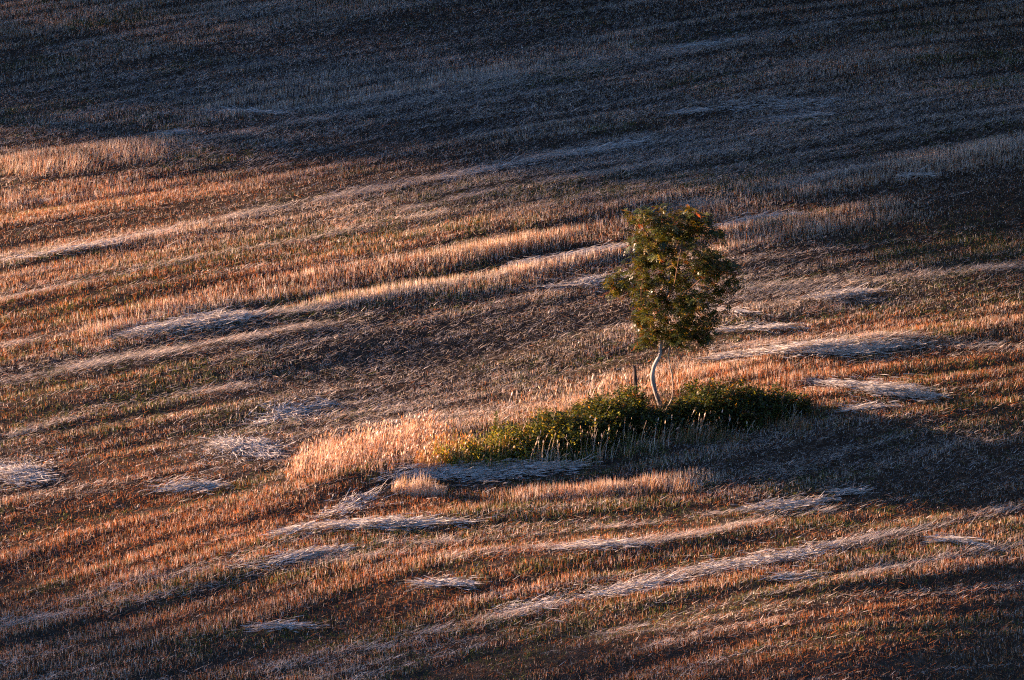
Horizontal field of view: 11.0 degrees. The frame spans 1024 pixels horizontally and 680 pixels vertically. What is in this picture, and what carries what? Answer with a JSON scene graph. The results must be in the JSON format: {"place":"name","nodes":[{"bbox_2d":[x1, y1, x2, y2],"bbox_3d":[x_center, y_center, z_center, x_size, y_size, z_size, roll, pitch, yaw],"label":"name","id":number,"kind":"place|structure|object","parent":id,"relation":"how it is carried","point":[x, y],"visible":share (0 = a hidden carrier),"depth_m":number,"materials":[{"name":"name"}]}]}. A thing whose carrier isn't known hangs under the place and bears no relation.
{"place":"outdoors","nodes":[
{"label":"outdoors","id":0,"kind":"place"},
{"bbox_2d":[0,141,172,177],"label":"tall grass","id":1,"kind":"structure","parent":0,"point":[62,159],"depth_m":147.59,"materials":[{"name":"beige plant"}]},
{"bbox_2d":[280,405,449,480],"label":"tall grass","id":2,"kind":"structure","parent":0,"point":[340,447],"depth_m":126.55,"materials":[{"name":"beige plant"}]},
{"bbox_2d":[391,471,447,496],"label":"tall grass","id":3,"kind":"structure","parent":0,"point":[418,489],"depth_m":124.54,"materials":[{"name":"beige plant"}]},
{"bbox_2d":[434,430,543,467],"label":"tall grass","id":4,"kind":"structure","parent":0,"point":[488,447],"depth_m":126.22,"materials":[{"name":"beige plant"}]},
{"bbox_2d":[0,0,1023,679],"bbox_3d":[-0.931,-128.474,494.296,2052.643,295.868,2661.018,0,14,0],"label":"ground","id":5,"kind":"structure","parent":0,"point":[496,564],"depth_m":133.84,"materials":[{"name":"soil"}]},
{"bbox_2d":[0,442,80,497],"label":"straw swath","id":6,"kind":"object","parent":5,"relation":"on","point":[12,468],"visible":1,"depth_m":125.55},
{"bbox_2d":[0,221,182,259],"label":"straw swath","id":7,"kind":"object","parent":5,"relation":"on","point":[73,248],"visible":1,"depth_m":140.19,"materials":[{"name":"beige plant"}]},
{"bbox_2d":[151,127,200,135],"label":"straw swath","id":8,"kind":"object","parent":5,"relation":"on","point":[177,131],"visible":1,"depth_m":150.80,"materials":[{"name":"beige plant"}]},
{"bbox_2d":[95,299,271,340],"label":"straw swath","id":9,"kind":"object","parent":5,"relation":"on","point":[194,319],"visible":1,"depth_m":134.92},
{"bbox_2d":[139,474,234,495],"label":"straw swath","id":10,"kind":"object","parent":5,"relation":"on","point":[206,483],"visible":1,"depth_m":125.00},
{"bbox_2d":[153,423,301,475],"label":"straw swath","id":11,"kind":"object","parent":5,"relation":"on","point":[259,444],"visible":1,"depth_m":127.25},
{"bbox_2d":[199,106,293,115],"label":"straw swath","id":12,"kind":"object","parent":5,"relation":"on","point":[254,110],"visible":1,"depth_m":152.70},
{"bbox_2d":[231,615,328,632],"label":"straw swath","id":13,"kind":"object","parent":5,"relation":"on","point":[279,627],"visible":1,"depth_m":117.26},
{"bbox_2d":[218,389,350,429],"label":"straw swath","id":14,"kind":"object","parent":5,"relation":"on","point":[285,410],"visible":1,"depth_m":129.90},
{"bbox_2d":[224,542,365,573],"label":"straw swath","id":15,"kind":"object","parent":5,"relation":"on","point":[286,557],"visible":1,"depth_m":120.83,"materials":[{"name":"beige plant"}]},
{"bbox_2d":[307,476,410,521],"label":"straw swath","id":16,"kind":"object","parent":5,"relation":"on","point":[346,508],"visible":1,"depth_m":123.88,"materials":[{"name":"beige plant"}]},
{"bbox_2d":[250,512,494,541],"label":"straw swath","id":17,"kind":"object","parent":5,"relation":"on","point":[370,522],"visible":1,"depth_m":122.55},
{"bbox_2d":[403,570,491,592],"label":"straw swath","id":18,"kind":"object","parent":5,"relation":"on","point":[436,583],"visible":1,"depth_m":119.41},
{"bbox_2d":[407,424,490,470],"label":"tall grass","id":19,"kind":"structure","parent":5,"relation":"on","point":[420,458],"depth_m":125.84,"materials":[{"name":"beige plant"}]},
{"bbox_2d":[430,155,542,180],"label":"straw swath","id":20,"kind":"object","parent":5,"relation":"on","point":[481,170],"visible":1,"depth_m":147.17,"materials":[{"name":"beige plant"}]},
{"bbox_2d":[364,441,609,498],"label":"straw swath","id":21,"kind":"object","parent":5,"relation":"on","point":[465,471],"visible":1,"depth_m":125.58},
{"bbox_2d":[490,410,499,435],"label":"tall weed","id":22,"kind":"object","parent":5,"relation":"on","point":[495,426],"visible":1,"depth_m":127.03,"materials":[{"name":"plant"}]},
{"bbox_2d":[0,0,1023,679],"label":"stubble","id":23,"kind":"object","parent":5,"relation":"on","point":[506,70],"visible":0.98,"depth_m":137.59,"materials":[{"name":"brown plant"}]},
{"bbox_2d":[488,591,572,621],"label":"straw swath","id":24,"kind":"object","parent":5,"relation":"on","point":[537,604],"visible":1,"depth_m":118.53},
{"bbox_2d":[481,241,629,269],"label":"straw swath","id":25,"kind":"object","parent":5,"relation":"on","point":[580,251],"visible":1,"depth_m":140.19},
{"bbox_2d":[425,381,686,469],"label":"bramble bush","id":26,"kind":"object","parent":5,"relation":"on","point":[613,416],"visible":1,"depth_m":127.24,"materials":[{"name":"green plant"}]},
{"bbox_2d":[524,267,635,296],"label":"straw swath","id":27,"kind":"object","parent":5,"relation":"on","point":[588,280],"visible":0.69,"depth_m":138.37,"materials":[{"name":"beige plant"}]},
{"bbox_2d":[504,386,666,446],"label":"weed shoots","id":28,"kind":"object","parent":5,"relation":"on","point":[587,416],"visible":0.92,"depth_m":127.53,"materials":[{"name":"green plant"}]},
{"bbox_2d":[497,418,678,470],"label":"grass stalks","id":29,"kind":"object","parent":5,"relation":"on","point":[644,433],"depth_m":126.65,"materials":[{"name":"beige plant"}]},
{"bbox_2d":[540,531,660,554],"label":"straw swath","id":30,"kind":"object","parent":5,"relation":"on","point":[594,544],"visible":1,"depth_m":121.37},
{"bbox_2d":[536,136,665,156],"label":"straw swath","id":31,"kind":"object","parent":5,"relation":"on","point":[606,148],"visible":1,"depth_m":148.99,"materials":[{"name":"beige plant"}]},
{"bbox_2d":[564,567,702,603],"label":"straw swath","id":32,"kind":"object","parent":5,"relation":"on","point":[652,580],"visible":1,"depth_m":119.40,"materials":[{"name":"beige plant"}]},
{"bbox_2d":[632,365,637,394],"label":"wooden stake","id":33,"kind":"object","parent":5,"relation":"on","point":[634,375],"visible":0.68,"depth_m":129.62,"materials":[{"name":"wood"}]},
{"bbox_2d":[600,202,745,409],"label":"rowan tree","id":34,"kind":"object","parent":5,"relation":"on","point":[710,267],"visible":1,"depth_m":129.06,"materials":[{"name":"green plant"}]},
{"bbox_2d":[654,106,725,116],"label":"straw swath","id":35,"kind":"object","parent":5,"relation":"on","point":[687,110],"visible":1,"depth_m":152.17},
{"bbox_2d":[653,37,739,50],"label":"straw swath","id":36,"kind":"object","parent":5,"relation":"on","point":[690,45],"visible":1,"depth_m":158.21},
{"bbox_2d":[677,385,788,425],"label":"weed shoots","id":37,"kind":"object","parent":5,"relation":"on","point":[749,407],"visible":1,"depth_m":128.95,"materials":[{"name":"green plant"}]},
{"bbox_2d":[663,376,814,436],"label":"bramble bush","id":38,"kind":"object","parent":5,"relation":"on","point":[716,403],"visible":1,"depth_m":128.70,"materials":[{"name":"green plant"}]},
{"bbox_2d":[708,303,769,317],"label":"straw swath","id":39,"kind":"object","parent":5,"relation":"on","point":[737,310],"visible":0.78,"depth_m":136.74,"materials":[{"name":"beige plant"}]},
{"bbox_2d":[710,209,814,229],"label":"straw swath","id":40,"kind":"object","parent":5,"relation":"on","point":[761,215],"visible":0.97,"depth_m":143.54,"materials":[{"name":"beige plant"}]},
{"bbox_2d":[709,320,817,334],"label":"straw swath","id":41,"kind":"object","parent":5,"relation":"on","point":[768,326],"visible":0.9,"depth_m":135.70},
{"bbox_2d":[671,531,878,576],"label":"straw swath","id":42,"kind":"object","parent":5,"relation":"on","point":[759,557],"visible":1,"depth_m":120.79,"materials":[{"name":"beige plant"}]},
{"bbox_2d":[706,84,850,121],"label":"straw swath","id":43,"kind":"object","parent":5,"relation":"on","point":[782,102],"visible":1,"depth_m":153.18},
{"bbox_2d":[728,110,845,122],"bbox_3d":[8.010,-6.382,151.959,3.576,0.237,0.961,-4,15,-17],"label":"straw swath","id":44,"kind":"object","parent":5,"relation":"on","point":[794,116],"visible":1,"depth_m":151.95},
{"bbox_2d":[733,493,841,514],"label":"straw swath","id":45,"kind":"object","parent":5,"relation":"on","point":[775,505],"visible":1,"depth_m":124.33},
{"bbox_2d":[758,569,829,581],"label":"straw swath","id":46,"kind":"object","parent":5,"relation":"on","point":[794,574],"visible":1,"depth_m":119.86,"materials":[{"name":"beige plant"}]},
{"bbox_2d":[692,325,941,363],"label":"straw swath","id":47,"kind":"object","parent":5,"relation":"on","point":[852,348],"visible":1,"depth_m":134.12,"materials":[{"name":"beige plant"}]},
{"bbox_2d":[790,282,885,306],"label":"straw swath","id":48,"kind":"object","parent":5,"relation":"on","point":[829,294],"visible":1,"depth_m":138.55,"materials":[{"name":"beige plant"}]},
{"bbox_2d":[819,482,878,497],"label":"straw swath","id":49,"kind":"object","parent":5,"relation":"on","point":[847,492],"visible":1,"depth_m":125.64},
{"bbox_2d":[823,400,904,412],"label":"straw swath","id":50,"kind":"object","parent":5,"relation":"on","point":[865,406],"visible":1,"depth_m":130.09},
{"bbox_2d":[793,368,953,413],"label":"straw swath","id":51,"kind":"object","parent":5,"relation":"on","point":[896,388],"visible":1,"depth_m":131.30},
{"bbox_2d":[883,166,943,179],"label":"straw swath","id":52,"kind":"object","parent":5,"relation":"on","point":[922,173],"visible":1,"depth_m":147.40,"materials":[{"name":"beige plant"}]},
{"bbox_2d":[900,530,996,549],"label":"straw swath","id":53,"kind":"object","parent":5,"relation":"on","point":[953,538],"visible":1,"depth_m":122.56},
{"bbox_2d":[451,432,664,475],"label":"tall grass","id":54,"kind":"structure","parent":0,"point":[624,450],"depth_m":126.61,"materials":[{"name":"beige plant"}]},
{"bbox_2d":[509,373,650,405],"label":"tall grass","id":55,"kind":"structure","parent":0,"point":[643,387],"depth_m":131.40,"materials":[{"name":"beige plant"}]},
{"bbox_2d":[548,475,703,498],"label":"tall grass","id":56,"kind":"structure","parent":0,"point":[683,488],"depth_m":124.82,"materials":[{"name":"beige plant"}]},
{"bbox_2d":[634,414,813,446],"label":"tall grass","id":57,"kind":"structure","parent":0,"point":[729,436],"depth_m":127.82,"materials":[{"name":"beige plant"}]},
{"bbox_2d":[650,394,801,442],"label":"grass stalks","id":58,"kind":"object","parent":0,"point":[693,422],"depth_m":127.95,"materials":[{"name":"beige plant"}]}
]}

